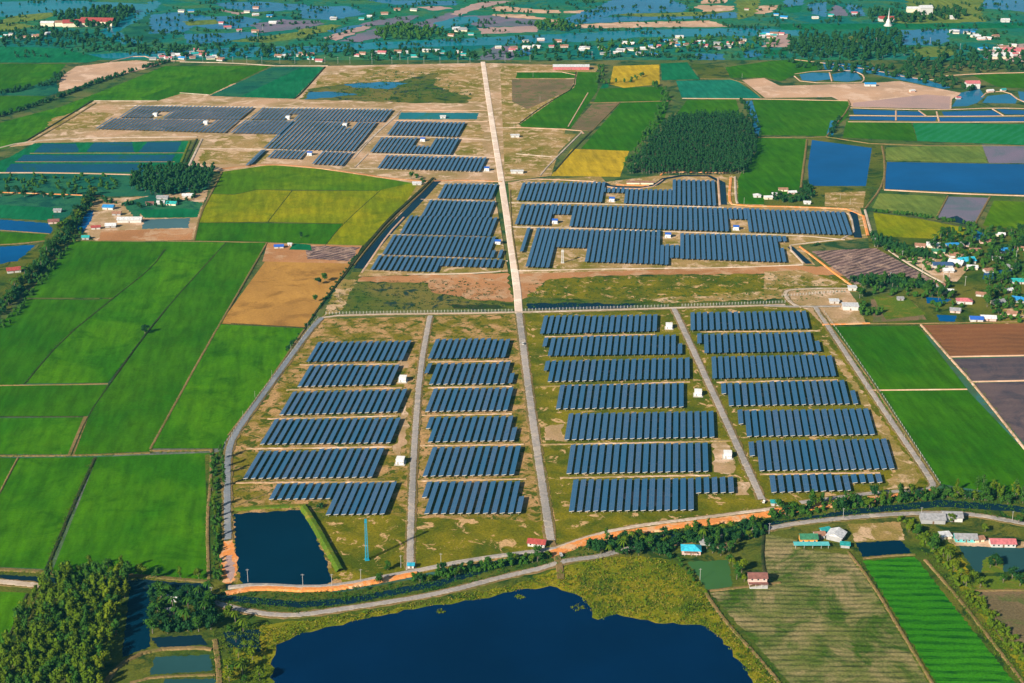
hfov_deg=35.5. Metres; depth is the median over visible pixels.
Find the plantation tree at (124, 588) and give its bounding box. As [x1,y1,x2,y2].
[121,584,128,594]
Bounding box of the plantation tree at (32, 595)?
[29,592,36,603]
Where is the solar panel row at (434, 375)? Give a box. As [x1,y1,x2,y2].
[429,363,440,384]
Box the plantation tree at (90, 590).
[87,587,94,600]
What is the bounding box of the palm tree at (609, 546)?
[604,544,611,553]
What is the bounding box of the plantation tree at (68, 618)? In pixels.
[64,615,71,629]
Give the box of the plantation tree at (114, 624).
[110,619,120,633]
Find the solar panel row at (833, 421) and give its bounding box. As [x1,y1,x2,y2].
[828,409,838,435]
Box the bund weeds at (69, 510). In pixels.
[44,458,96,568]
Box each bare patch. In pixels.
[392,395,409,455]
[397,353,409,367]
[545,424,563,440]
[623,489,672,506]
[710,439,735,473]
[735,482,749,494]
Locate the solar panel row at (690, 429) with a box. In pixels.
[688,411,692,437]
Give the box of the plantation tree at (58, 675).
[53,667,63,682]
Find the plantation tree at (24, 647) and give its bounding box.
[20,642,27,653]
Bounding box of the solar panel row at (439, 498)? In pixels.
[432,481,447,513]
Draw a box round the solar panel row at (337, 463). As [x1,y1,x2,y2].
[328,448,346,477]
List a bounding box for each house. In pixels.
[6,266,20,273]
[48,219,59,223]
[53,208,61,212]
[81,235,89,239]
[91,225,100,229]
[102,204,115,209]
[104,223,116,227]
[111,211,121,215]
[116,217,142,222]
[156,195,168,199]
[165,201,177,205]
[182,193,192,197]
[206,56,214,59]
[274,244,283,248]
[412,181,421,185]
[527,538,545,547]
[626,181,653,183]
[681,544,701,555]
[747,572,768,588]
[753,193,761,197]
[763,195,772,199]
[778,187,788,191]
[787,190,796,194]
[799,533,818,541]
[826,527,846,541]
[896,296,904,300]
[914,243,925,247]
[919,513,946,523]
[926,242,939,248]
[931,248,945,253]
[931,262,953,267]
[942,268,954,272]
[942,511,963,521]
[945,242,961,247]
[948,252,962,257]
[948,258,963,266]
[949,307,960,312]
[953,533,978,542]
[956,256,976,264]
[956,298,972,304]
[966,264,978,269]
[969,316,983,321]
[975,291,985,296]
[978,239,991,243]
[980,315,996,320]
[982,267,993,272]
[989,538,1016,547]
[990,298,1006,305]
[999,247,1013,252]
[1005,287,1013,292]
[1007,310,1017,315]
[1010,278,1023,283]
[1013,296,1023,302]
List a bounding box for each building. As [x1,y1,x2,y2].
[40,21,54,25]
[54,20,62,25]
[62,19,91,26]
[80,17,113,25]
[510,134,519,137]
[510,170,523,173]
[828,298,839,303]
[841,302,858,310]
[847,285,856,290]
[864,82,875,85]
[878,16,894,21]
[906,6,917,12]
[918,5,932,14]
[964,80,980,88]
[987,52,1012,58]
[1000,18,1009,21]
[1002,47,1023,53]
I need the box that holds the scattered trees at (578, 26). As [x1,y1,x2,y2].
[0,0,1021,61]
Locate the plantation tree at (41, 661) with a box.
[36,657,46,670]
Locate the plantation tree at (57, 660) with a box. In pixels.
[53,656,63,667]
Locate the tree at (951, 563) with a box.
[949,560,958,570]
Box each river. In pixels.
[88,28,799,58]
[101,1,160,43]
[779,23,1023,29]
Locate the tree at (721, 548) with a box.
[718,545,726,555]
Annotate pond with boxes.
[0,220,52,232]
[0,245,33,263]
[6,163,143,171]
[17,155,174,162]
[34,143,78,152]
[87,142,134,151]
[122,585,150,656]
[137,578,213,596]
[139,142,180,151]
[142,218,189,228]
[148,12,204,33]
[150,654,212,674]
[152,635,207,646]
[164,678,215,682]
[184,32,256,43]
[192,16,260,29]
[216,2,306,11]
[223,629,260,651]
[233,510,332,584]
[298,6,364,19]
[306,91,356,98]
[328,25,363,32]
[344,82,405,88]
[369,0,456,5]
[399,112,478,118]
[433,18,458,28]
[454,16,478,24]
[517,48,532,55]
[527,302,635,309]
[688,560,732,589]
[695,53,724,59]
[743,50,761,57]
[783,0,804,6]
[800,73,829,80]
[806,2,827,16]
[823,62,949,88]
[827,120,833,134]
[832,72,860,81]
[846,4,865,15]
[849,116,936,120]
[853,109,924,115]
[856,540,910,556]
[901,29,949,44]
[926,297,951,302]
[937,315,956,321]
[939,117,1023,120]
[942,110,999,115]
[951,29,977,33]
[952,89,984,106]
[959,546,1023,571]
[970,230,981,240]
[983,94,1017,103]
[983,269,1011,278]
[997,109,1023,113]
[1018,91,1023,101]
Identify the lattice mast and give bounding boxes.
[364,519,368,560]
[561,250,563,262]
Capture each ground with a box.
[0,335,1023,591]
[10,63,552,182]
[228,314,558,589]
[312,511,561,581]
[358,183,507,276]
[508,174,867,273]
[524,307,927,543]
[805,225,1023,325]
[822,340,920,489]
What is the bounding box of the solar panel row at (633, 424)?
[630,412,635,438]
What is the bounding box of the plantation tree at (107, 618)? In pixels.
[103,608,113,624]
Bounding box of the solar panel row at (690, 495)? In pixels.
[688,478,693,509]
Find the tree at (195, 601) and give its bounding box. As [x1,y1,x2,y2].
[188,596,201,609]
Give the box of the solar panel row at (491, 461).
[486,446,497,475]
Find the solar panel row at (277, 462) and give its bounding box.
[266,450,285,478]
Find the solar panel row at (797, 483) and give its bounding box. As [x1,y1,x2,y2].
[794,474,800,493]
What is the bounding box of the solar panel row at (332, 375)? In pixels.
[325,364,340,385]
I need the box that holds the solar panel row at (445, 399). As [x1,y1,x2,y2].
[439,388,451,411]
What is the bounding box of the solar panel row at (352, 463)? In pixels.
[344,448,361,477]
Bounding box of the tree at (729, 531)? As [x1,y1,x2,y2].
[725,527,733,540]
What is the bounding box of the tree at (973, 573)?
[969,569,978,579]
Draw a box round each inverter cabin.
[306,151,312,155]
[394,456,405,465]
[397,375,407,382]
[484,166,489,171]
[494,239,501,244]
[551,218,558,223]
[608,197,614,201]
[664,232,671,237]
[665,322,672,329]
[693,388,702,396]
[722,450,732,459]
[732,225,739,230]
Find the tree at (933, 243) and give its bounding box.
[928,240,936,247]
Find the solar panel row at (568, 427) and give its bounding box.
[564,413,572,439]
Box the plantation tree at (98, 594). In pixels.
[94,591,103,600]
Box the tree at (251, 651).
[247,647,256,659]
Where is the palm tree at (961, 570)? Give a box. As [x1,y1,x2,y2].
[956,566,966,573]
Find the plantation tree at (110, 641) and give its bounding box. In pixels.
[108,637,116,650]
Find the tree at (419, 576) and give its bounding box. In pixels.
[415,573,424,580]
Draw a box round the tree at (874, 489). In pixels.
[869,485,880,497]
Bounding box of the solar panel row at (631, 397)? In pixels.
[628,383,634,409]
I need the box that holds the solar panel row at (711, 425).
[708,411,713,437]
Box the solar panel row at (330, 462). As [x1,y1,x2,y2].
[321,448,338,479]
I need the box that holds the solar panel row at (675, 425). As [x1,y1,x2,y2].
[673,411,677,439]
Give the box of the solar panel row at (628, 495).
[625,478,631,510]
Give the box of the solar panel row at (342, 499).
[333,482,352,514]
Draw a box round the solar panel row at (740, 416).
[737,409,742,423]
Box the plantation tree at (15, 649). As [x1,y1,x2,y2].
[12,644,21,658]
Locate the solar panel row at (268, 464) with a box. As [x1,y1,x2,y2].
[259,450,278,478]
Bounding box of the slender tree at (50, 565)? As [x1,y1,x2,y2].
[49,560,53,570]
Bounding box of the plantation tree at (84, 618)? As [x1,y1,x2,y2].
[80,613,87,623]
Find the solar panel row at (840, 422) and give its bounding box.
[835,409,845,434]
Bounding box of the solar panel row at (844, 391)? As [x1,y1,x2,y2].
[839,380,849,403]
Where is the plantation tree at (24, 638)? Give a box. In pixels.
[21,634,28,646]
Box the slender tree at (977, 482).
[975,475,980,489]
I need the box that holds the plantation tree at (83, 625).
[79,621,89,633]
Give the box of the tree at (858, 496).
[855,493,863,502]
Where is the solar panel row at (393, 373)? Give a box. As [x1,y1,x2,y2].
[386,364,399,384]
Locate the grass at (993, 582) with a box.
[947,576,1023,589]
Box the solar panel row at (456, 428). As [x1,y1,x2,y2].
[450,416,462,441]
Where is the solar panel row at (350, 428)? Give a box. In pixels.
[341,418,357,443]
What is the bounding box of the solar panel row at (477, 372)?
[472,362,482,383]
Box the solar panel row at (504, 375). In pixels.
[500,361,510,385]
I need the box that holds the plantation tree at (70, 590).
[67,585,77,595]
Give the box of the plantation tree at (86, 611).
[81,607,91,619]
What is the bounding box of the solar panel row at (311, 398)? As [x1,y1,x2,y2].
[301,391,317,414]
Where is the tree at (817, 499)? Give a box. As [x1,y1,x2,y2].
[812,496,820,506]
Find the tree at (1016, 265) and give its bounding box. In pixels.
[1013,262,1020,269]
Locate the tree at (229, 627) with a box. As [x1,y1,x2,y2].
[226,624,233,631]
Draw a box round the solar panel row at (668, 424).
[666,411,670,437]
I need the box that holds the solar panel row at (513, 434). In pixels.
[509,427,516,440]
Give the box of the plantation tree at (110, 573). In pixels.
[104,569,114,580]
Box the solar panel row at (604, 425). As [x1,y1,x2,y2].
[601,412,607,439]
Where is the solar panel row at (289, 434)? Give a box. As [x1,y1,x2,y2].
[282,418,300,443]
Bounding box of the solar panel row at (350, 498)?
[341,482,359,514]
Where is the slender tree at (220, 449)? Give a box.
[218,444,223,455]
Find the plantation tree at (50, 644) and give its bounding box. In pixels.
[46,638,53,649]
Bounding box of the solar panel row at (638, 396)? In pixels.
[635,383,641,407]
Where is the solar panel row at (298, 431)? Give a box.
[290,418,307,443]
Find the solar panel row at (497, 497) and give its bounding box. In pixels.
[491,481,503,513]
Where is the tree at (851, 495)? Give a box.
[847,491,856,503]
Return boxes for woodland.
[0,24,190,55]
[53,2,134,28]
[159,42,332,59]
[333,41,591,60]
[373,20,443,39]
[534,18,575,30]
[596,34,779,56]
[786,26,905,59]
[867,3,966,22]
[903,43,1023,72]
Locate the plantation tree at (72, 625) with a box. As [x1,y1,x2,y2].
[67,619,77,631]
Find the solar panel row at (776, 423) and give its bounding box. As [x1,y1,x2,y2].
[772,410,780,435]
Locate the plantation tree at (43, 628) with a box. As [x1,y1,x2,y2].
[37,624,48,641]
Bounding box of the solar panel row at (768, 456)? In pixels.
[764,440,771,472]
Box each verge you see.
[0,578,37,588]
[220,317,325,539]
[322,304,764,318]
[557,506,773,545]
[598,510,1023,559]
[669,309,766,499]
[764,305,840,307]
[781,287,847,307]
[798,308,938,504]
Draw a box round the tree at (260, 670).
[253,665,265,680]
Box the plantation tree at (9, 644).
[4,637,15,652]
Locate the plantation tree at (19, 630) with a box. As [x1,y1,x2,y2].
[15,625,23,638]
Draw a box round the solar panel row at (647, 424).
[644,412,649,438]
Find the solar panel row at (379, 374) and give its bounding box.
[373,364,385,384]
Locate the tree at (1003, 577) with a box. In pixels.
[999,573,1007,580]
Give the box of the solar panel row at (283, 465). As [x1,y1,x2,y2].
[274,450,293,478]
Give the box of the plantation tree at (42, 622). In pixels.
[38,619,47,633]
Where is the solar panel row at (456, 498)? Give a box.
[449,481,463,513]
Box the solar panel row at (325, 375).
[318,364,333,386]
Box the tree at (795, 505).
[788,501,799,509]
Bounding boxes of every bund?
[0,230,49,233]
[0,383,107,385]
[0,416,84,417]
[0,452,149,456]
[0,457,18,492]
[0,593,28,658]
[15,161,174,161]
[26,249,164,381]
[30,152,183,153]
[45,457,95,568]
[54,299,97,299]
[71,383,109,454]
[76,240,361,245]
[110,242,225,382]
[130,673,214,682]
[149,242,267,449]
[149,449,211,451]
[198,148,351,151]
[199,222,342,223]
[205,449,213,580]
[227,329,304,435]
[231,323,303,327]
[233,504,305,510]
[235,478,384,505]
[257,189,375,190]
[268,191,291,221]
[299,505,345,571]
[304,245,363,329]
[325,192,377,245]
[350,177,434,264]
[353,109,401,158]
[354,179,435,265]
[375,136,484,139]
[377,254,507,260]
[388,154,496,157]
[389,234,486,237]
[420,271,500,274]
[507,179,663,188]
[509,189,518,268]
[509,202,723,207]
[509,226,844,239]
[518,72,576,123]
[518,264,802,270]
[568,93,587,126]
[590,100,671,102]
[592,102,619,130]
[682,98,847,100]
[704,78,761,97]
[705,593,779,682]
[708,581,780,591]
[757,136,827,137]
[760,530,768,582]
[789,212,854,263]
[794,70,864,82]
[799,246,851,284]
[819,311,940,484]
[826,99,850,135]
[826,136,1023,145]
[847,551,933,682]
[848,121,1023,121]
[849,115,1023,116]
[863,554,914,559]
[870,211,964,226]
[870,321,1023,323]
[872,389,966,390]
[920,324,1023,448]
[923,559,1023,682]
[937,195,948,214]
[950,355,1023,356]
[970,380,1023,381]
[975,196,990,224]
[975,589,1023,591]
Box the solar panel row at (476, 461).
[470,446,482,476]
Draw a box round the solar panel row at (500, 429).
[495,416,505,440]
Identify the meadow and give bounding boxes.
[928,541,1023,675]
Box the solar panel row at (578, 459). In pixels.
[574,444,582,474]
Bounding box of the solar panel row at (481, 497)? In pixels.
[474,481,487,513]
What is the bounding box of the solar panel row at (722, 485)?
[720,477,725,492]
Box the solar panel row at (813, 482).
[810,474,817,490]
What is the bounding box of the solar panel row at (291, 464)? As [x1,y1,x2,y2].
[282,450,300,479]
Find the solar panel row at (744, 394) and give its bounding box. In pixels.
[741,383,747,405]
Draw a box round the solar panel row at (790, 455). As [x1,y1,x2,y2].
[786,440,794,471]
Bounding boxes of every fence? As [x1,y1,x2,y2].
[329,309,508,313]
[525,304,664,310]
[688,301,781,305]
[882,394,939,482]
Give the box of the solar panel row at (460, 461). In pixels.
[454,446,467,475]
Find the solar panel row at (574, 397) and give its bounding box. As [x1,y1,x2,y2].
[570,384,578,408]
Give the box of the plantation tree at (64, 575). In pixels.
[61,571,69,585]
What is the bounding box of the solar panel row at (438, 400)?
[432,388,444,412]
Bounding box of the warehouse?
[553,64,589,69]
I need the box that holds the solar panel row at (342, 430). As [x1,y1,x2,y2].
[334,418,350,444]
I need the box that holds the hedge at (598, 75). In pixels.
[595,64,644,83]
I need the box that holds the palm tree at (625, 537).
[621,534,629,545]
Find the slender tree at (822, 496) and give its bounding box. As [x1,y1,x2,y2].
[820,492,824,501]
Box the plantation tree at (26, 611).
[22,606,31,621]
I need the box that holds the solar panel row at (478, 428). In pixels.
[473,416,483,441]
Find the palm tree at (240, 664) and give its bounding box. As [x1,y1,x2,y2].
[234,660,247,674]
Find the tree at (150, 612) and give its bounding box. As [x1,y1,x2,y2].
[145,605,157,617]
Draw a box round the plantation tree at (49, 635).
[45,631,53,645]
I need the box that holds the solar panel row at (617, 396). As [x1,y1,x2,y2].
[614,384,620,407]
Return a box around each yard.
[84,190,207,239]
[782,289,864,322]
[848,522,904,541]
[907,254,971,281]
[948,536,1023,547]
[984,44,1023,61]
[993,304,1023,323]
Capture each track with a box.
[0,136,196,147]
[0,172,129,174]
[0,240,44,244]
[0,568,53,574]
[2,192,103,196]
[26,100,92,140]
[31,103,95,140]
[94,100,156,100]
[103,646,211,682]
[105,574,206,582]
[110,56,184,61]
[123,105,242,106]
[180,61,275,65]
[180,140,190,162]
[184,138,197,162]
[188,138,202,165]
[193,171,222,239]
[212,639,222,682]
[222,164,501,181]
[226,107,262,131]
[236,480,394,483]
[243,106,385,109]
[246,446,391,449]
[267,415,397,419]
[276,65,327,65]
[286,387,401,390]
[293,66,325,98]
[300,363,399,364]
[341,113,399,166]
[350,168,493,172]
[361,217,404,272]
[397,120,487,121]
[410,110,486,110]
[418,478,525,481]
[420,443,523,446]
[422,413,511,415]
[428,360,511,362]
[428,386,511,388]
[516,127,583,133]
[516,153,551,156]
[540,131,581,174]
[540,381,689,386]
[540,440,731,444]
[544,334,654,336]
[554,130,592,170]
[560,474,709,478]
[616,184,648,185]
[660,172,726,175]
[700,330,819,331]
[717,177,720,204]
[717,379,837,382]
[728,177,869,235]
[734,176,738,202]
[760,472,879,474]
[795,59,933,79]
[800,139,807,186]
[822,322,869,324]
[850,107,1023,109]
[864,209,873,235]
[865,177,884,208]
[879,243,944,282]
[881,146,885,188]
[884,189,1023,195]
[945,72,1023,75]
[981,91,1023,101]
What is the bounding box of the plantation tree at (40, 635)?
[35,631,45,642]
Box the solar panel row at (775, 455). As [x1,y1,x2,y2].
[771,440,779,470]
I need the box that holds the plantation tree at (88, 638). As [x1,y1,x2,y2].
[86,635,93,646]
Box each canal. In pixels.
[0,575,210,589]
[77,210,93,232]
[214,552,539,607]
[606,500,1023,546]
[746,101,759,135]
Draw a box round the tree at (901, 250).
[897,248,904,254]
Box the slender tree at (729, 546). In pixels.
[727,541,731,554]
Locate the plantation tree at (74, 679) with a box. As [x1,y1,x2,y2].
[71,669,79,682]
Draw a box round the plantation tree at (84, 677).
[80,670,88,682]
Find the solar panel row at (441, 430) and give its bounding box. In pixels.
[435,416,448,441]
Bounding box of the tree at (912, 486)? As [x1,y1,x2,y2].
[906,484,916,491]
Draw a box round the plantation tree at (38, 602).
[34,598,42,615]
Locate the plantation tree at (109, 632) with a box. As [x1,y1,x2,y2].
[105,625,113,638]
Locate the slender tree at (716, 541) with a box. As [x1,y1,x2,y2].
[714,534,719,546]
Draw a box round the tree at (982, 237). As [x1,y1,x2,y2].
[979,235,986,242]
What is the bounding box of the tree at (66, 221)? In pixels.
[61,218,71,225]
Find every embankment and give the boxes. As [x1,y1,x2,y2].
[225,571,416,594]
[550,511,770,557]
[775,489,930,513]
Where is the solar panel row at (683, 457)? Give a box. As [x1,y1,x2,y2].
[680,442,685,471]
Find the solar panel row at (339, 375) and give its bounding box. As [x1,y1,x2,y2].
[332,364,346,385]
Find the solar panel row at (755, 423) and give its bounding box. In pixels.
[752,410,758,437]
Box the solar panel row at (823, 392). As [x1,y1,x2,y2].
[818,380,827,404]
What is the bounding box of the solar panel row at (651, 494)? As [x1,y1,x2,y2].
[648,478,654,510]
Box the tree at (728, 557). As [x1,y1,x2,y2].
[725,554,733,563]
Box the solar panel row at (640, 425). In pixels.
[637,412,642,438]
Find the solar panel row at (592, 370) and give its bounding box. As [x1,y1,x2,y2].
[589,359,595,380]
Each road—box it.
[0,579,38,586]
[214,555,598,616]
[223,317,323,539]
[228,547,556,589]
[324,304,784,317]
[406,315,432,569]
[481,62,522,312]
[516,313,555,540]
[548,540,564,578]
[556,507,774,547]
[596,511,1023,557]
[671,308,764,498]
[764,305,839,306]
[783,288,847,307]
[799,307,935,503]
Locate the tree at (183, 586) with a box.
[179,583,189,592]
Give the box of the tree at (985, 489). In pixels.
[979,485,991,499]
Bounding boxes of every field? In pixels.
[0,0,1023,59]
[0,22,33,30]
[0,46,104,62]
[0,64,65,89]
[0,66,262,148]
[0,78,59,95]
[0,96,46,114]
[0,141,187,171]
[0,168,213,196]
[0,194,81,224]
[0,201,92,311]
[0,205,53,219]
[0,232,47,243]
[0,299,110,384]
[0,385,107,415]
[0,417,82,453]
[0,457,93,568]
[0,458,15,484]
[0,592,25,639]
[3,12,52,22]
[15,64,64,83]
[25,242,223,383]
[26,241,166,297]
[46,112,113,130]
[53,453,208,579]
[58,60,160,90]
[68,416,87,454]
[75,243,264,453]
[100,453,207,519]
[123,13,162,41]
[123,195,202,216]
[137,208,199,217]
[141,66,267,100]
[152,324,303,447]
[183,19,217,25]
[194,223,341,244]
[198,150,271,164]
[200,190,290,222]
[210,67,308,98]
[210,136,280,148]
[212,165,409,194]
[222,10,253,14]
[222,262,349,326]
[234,32,308,42]
[240,67,322,98]
[246,134,275,147]
[250,19,301,32]
[262,165,397,182]
[262,243,361,262]
[269,191,376,222]
[289,243,311,249]
[298,24,340,36]
[300,20,322,28]
[300,73,470,102]
[303,66,485,101]
[305,246,359,260]
[321,265,805,317]
[324,26,369,40]
[324,279,356,315]
[327,183,415,245]
[332,282,504,314]
[341,29,383,41]
[358,273,513,301]
[360,15,418,25]
[388,92,469,102]
[413,13,457,26]
[419,6,452,10]
[444,304,504,308]
[455,142,485,155]
[457,15,535,26]
[460,124,483,137]
[478,26,537,33]
[479,45,515,59]
[500,66,597,179]
[509,133,575,168]
[512,79,573,108]
[513,265,843,298]
[516,72,574,77]
[519,72,598,128]
[527,274,866,301]
[552,149,628,176]
[570,103,616,131]
[581,102,668,150]
[594,86,671,101]
[610,64,659,87]
[615,11,730,16]
[644,288,789,302]
[660,62,698,79]
[678,99,739,117]
[691,64,729,78]
[711,534,928,682]
[725,59,822,80]
[734,0,759,19]
[738,138,805,204]
[743,78,959,108]
[753,100,848,135]
[762,34,789,46]
[763,49,787,55]
[764,186,875,207]
[764,270,845,299]
[783,5,801,12]
[808,136,886,188]
[812,248,938,284]
[825,191,864,207]
[828,5,847,15]
[833,326,966,388]
[843,121,916,140]
[853,94,950,108]
[863,557,1014,682]
[871,296,926,321]
[872,193,944,216]
[873,213,964,239]
[873,297,926,319]
[876,0,985,23]
[876,390,1023,496]
[885,146,987,162]
[912,46,955,56]
[913,123,1023,144]
[923,323,1023,355]
[953,357,1023,380]
[973,73,1023,87]
[975,382,1023,442]
[978,591,1023,653]
[983,146,1023,162]
[983,200,1023,227]
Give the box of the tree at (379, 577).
[374,573,382,583]
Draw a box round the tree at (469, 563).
[466,560,473,568]
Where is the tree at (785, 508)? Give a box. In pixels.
[781,505,789,514]
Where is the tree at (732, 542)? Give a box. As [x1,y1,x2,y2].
[729,539,736,549]
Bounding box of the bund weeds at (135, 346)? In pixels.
[74,252,215,446]
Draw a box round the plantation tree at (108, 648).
[105,644,111,652]
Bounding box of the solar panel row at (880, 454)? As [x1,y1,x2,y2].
[874,438,886,468]
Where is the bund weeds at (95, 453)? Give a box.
[0,448,212,457]
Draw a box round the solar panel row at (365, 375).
[359,365,372,386]
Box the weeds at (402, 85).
[333,70,467,100]
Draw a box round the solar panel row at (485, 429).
[480,416,491,442]
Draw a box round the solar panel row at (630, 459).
[627,443,633,472]
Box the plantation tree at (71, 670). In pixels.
[67,665,75,675]
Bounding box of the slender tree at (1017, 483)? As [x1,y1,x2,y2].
[1012,478,1019,497]
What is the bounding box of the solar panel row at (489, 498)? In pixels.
[483,481,495,514]
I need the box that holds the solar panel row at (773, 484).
[769,475,776,492]
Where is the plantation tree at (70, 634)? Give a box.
[62,630,73,646]
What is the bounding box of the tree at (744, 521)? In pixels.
[739,518,749,527]
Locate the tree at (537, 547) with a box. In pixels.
[532,545,541,550]
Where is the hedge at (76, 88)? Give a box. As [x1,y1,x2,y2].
[0,57,170,116]
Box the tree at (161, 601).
[157,598,166,610]
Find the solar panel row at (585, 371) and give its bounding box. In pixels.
[582,359,589,380]
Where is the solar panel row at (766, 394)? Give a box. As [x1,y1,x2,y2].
[763,382,769,406]
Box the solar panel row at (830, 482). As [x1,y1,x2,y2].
[826,473,833,492]
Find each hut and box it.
[164,606,176,615]
[407,562,414,568]
[770,499,777,505]
[812,531,825,538]
[819,526,830,533]
[840,541,850,547]
[938,531,952,539]
[975,535,985,542]
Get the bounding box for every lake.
[270,586,752,682]
[566,0,688,22]
[808,140,871,185]
[885,162,1023,194]
[983,0,1023,11]
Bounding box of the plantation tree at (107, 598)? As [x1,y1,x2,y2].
[103,593,113,605]
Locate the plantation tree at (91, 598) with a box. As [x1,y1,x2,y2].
[89,595,98,606]
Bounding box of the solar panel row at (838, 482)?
[834,475,842,490]
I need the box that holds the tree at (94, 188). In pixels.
[88,186,97,192]
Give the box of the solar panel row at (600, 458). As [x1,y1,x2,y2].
[597,444,604,473]
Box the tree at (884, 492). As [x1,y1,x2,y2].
[879,489,887,496]
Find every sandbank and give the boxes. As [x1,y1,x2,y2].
[451,1,508,15]
[492,6,560,12]
[493,14,556,24]
[564,10,583,12]
[575,20,729,27]
[694,5,734,11]
[701,0,727,3]
[756,5,777,13]
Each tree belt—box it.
[0,191,96,314]
[0,227,82,327]
[146,582,218,633]
[209,452,223,580]
[285,254,356,350]
[411,552,552,581]
[585,523,767,558]
[767,489,1023,517]
[849,272,935,292]
[858,300,884,315]
[869,230,936,258]
[897,515,1023,660]
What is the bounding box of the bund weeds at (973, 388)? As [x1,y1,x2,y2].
[926,328,1023,444]
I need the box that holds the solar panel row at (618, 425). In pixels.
[615,412,621,440]
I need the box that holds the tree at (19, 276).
[15,274,24,281]
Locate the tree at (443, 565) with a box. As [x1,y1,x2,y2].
[440,561,447,572]
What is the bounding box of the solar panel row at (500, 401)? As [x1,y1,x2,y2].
[496,387,506,410]
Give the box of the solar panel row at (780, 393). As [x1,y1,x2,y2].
[776,381,783,404]
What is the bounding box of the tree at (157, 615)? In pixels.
[154,612,161,620]
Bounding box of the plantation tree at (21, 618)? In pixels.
[18,614,28,623]
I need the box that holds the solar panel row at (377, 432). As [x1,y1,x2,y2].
[371,417,386,444]
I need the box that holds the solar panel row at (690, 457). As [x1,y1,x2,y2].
[688,442,692,473]
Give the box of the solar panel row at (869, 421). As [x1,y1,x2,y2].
[863,408,874,434]
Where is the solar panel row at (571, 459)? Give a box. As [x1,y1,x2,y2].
[566,444,575,473]
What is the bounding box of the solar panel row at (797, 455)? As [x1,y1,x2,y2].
[793,440,802,470]
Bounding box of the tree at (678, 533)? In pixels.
[672,530,681,537]
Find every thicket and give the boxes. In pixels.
[100,185,202,207]
[770,183,815,202]
[869,223,1023,322]
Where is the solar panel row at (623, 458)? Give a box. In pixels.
[620,443,626,472]
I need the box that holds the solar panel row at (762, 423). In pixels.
[758,410,765,436]
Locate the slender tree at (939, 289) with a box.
[937,286,941,299]
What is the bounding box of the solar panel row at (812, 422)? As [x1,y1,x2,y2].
[807,409,816,435]
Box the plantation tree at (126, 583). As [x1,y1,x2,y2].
[123,578,130,589]
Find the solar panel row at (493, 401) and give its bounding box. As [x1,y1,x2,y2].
[489,387,499,410]
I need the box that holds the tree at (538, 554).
[533,549,542,561]
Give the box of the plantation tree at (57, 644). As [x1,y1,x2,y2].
[51,637,65,652]
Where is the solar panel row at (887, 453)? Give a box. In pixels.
[881,438,894,470]
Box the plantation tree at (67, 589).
[62,584,71,596]
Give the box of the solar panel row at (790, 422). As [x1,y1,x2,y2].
[786,409,794,437]
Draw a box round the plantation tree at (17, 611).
[12,604,23,618]
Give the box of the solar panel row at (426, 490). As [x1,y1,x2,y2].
[422,481,431,498]
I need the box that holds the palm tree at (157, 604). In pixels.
[149,602,163,611]
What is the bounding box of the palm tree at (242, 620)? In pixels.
[235,617,250,631]
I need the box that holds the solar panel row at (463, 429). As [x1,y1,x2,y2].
[458,416,469,441]
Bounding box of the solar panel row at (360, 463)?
[352,448,368,478]
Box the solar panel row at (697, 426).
[695,411,699,437]
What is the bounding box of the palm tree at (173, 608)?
[169,605,183,613]
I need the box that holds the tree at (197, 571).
[193,568,201,578]
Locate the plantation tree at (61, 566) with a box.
[58,562,67,573]
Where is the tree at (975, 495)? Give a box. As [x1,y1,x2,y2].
[972,489,979,499]
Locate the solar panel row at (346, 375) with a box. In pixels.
[338,364,353,385]
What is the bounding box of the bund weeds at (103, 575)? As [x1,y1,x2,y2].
[1,569,202,580]
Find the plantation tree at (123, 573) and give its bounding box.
[116,566,129,579]
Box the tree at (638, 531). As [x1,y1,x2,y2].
[634,529,644,538]
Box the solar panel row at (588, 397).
[585,384,592,408]
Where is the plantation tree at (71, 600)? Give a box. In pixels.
[65,595,76,613]
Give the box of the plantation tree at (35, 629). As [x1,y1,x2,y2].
[28,620,38,634]
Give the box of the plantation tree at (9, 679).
[4,672,14,682]
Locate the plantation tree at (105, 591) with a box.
[100,586,109,599]
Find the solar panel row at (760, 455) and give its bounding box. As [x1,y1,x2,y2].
[756,440,764,470]
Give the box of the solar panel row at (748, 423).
[745,410,751,436]
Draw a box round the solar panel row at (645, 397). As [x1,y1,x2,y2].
[643,383,648,407]
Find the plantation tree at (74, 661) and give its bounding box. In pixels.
[70,655,79,676]
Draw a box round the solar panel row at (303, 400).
[293,391,310,414]
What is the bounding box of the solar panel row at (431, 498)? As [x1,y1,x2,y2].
[424,481,439,513]
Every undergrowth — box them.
[210,621,270,682]
[215,496,1023,612]
[907,519,1023,682]
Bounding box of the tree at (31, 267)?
[26,265,35,272]
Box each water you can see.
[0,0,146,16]
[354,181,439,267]
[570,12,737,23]
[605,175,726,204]
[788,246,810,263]
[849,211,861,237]
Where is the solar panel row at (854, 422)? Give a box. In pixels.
[849,408,859,434]
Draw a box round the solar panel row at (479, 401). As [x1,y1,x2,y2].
[475,387,485,410]
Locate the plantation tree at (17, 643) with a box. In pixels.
[15,640,22,650]
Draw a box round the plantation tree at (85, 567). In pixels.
[79,561,90,573]
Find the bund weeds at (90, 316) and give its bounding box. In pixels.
[24,250,163,383]
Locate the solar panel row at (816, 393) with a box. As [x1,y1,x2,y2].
[811,380,820,404]
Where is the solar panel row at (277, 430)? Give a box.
[268,418,286,443]
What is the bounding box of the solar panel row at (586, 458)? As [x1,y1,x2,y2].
[582,444,589,473]
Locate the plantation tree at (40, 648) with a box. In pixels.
[35,640,47,656]
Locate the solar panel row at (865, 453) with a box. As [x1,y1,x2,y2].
[859,439,871,469]

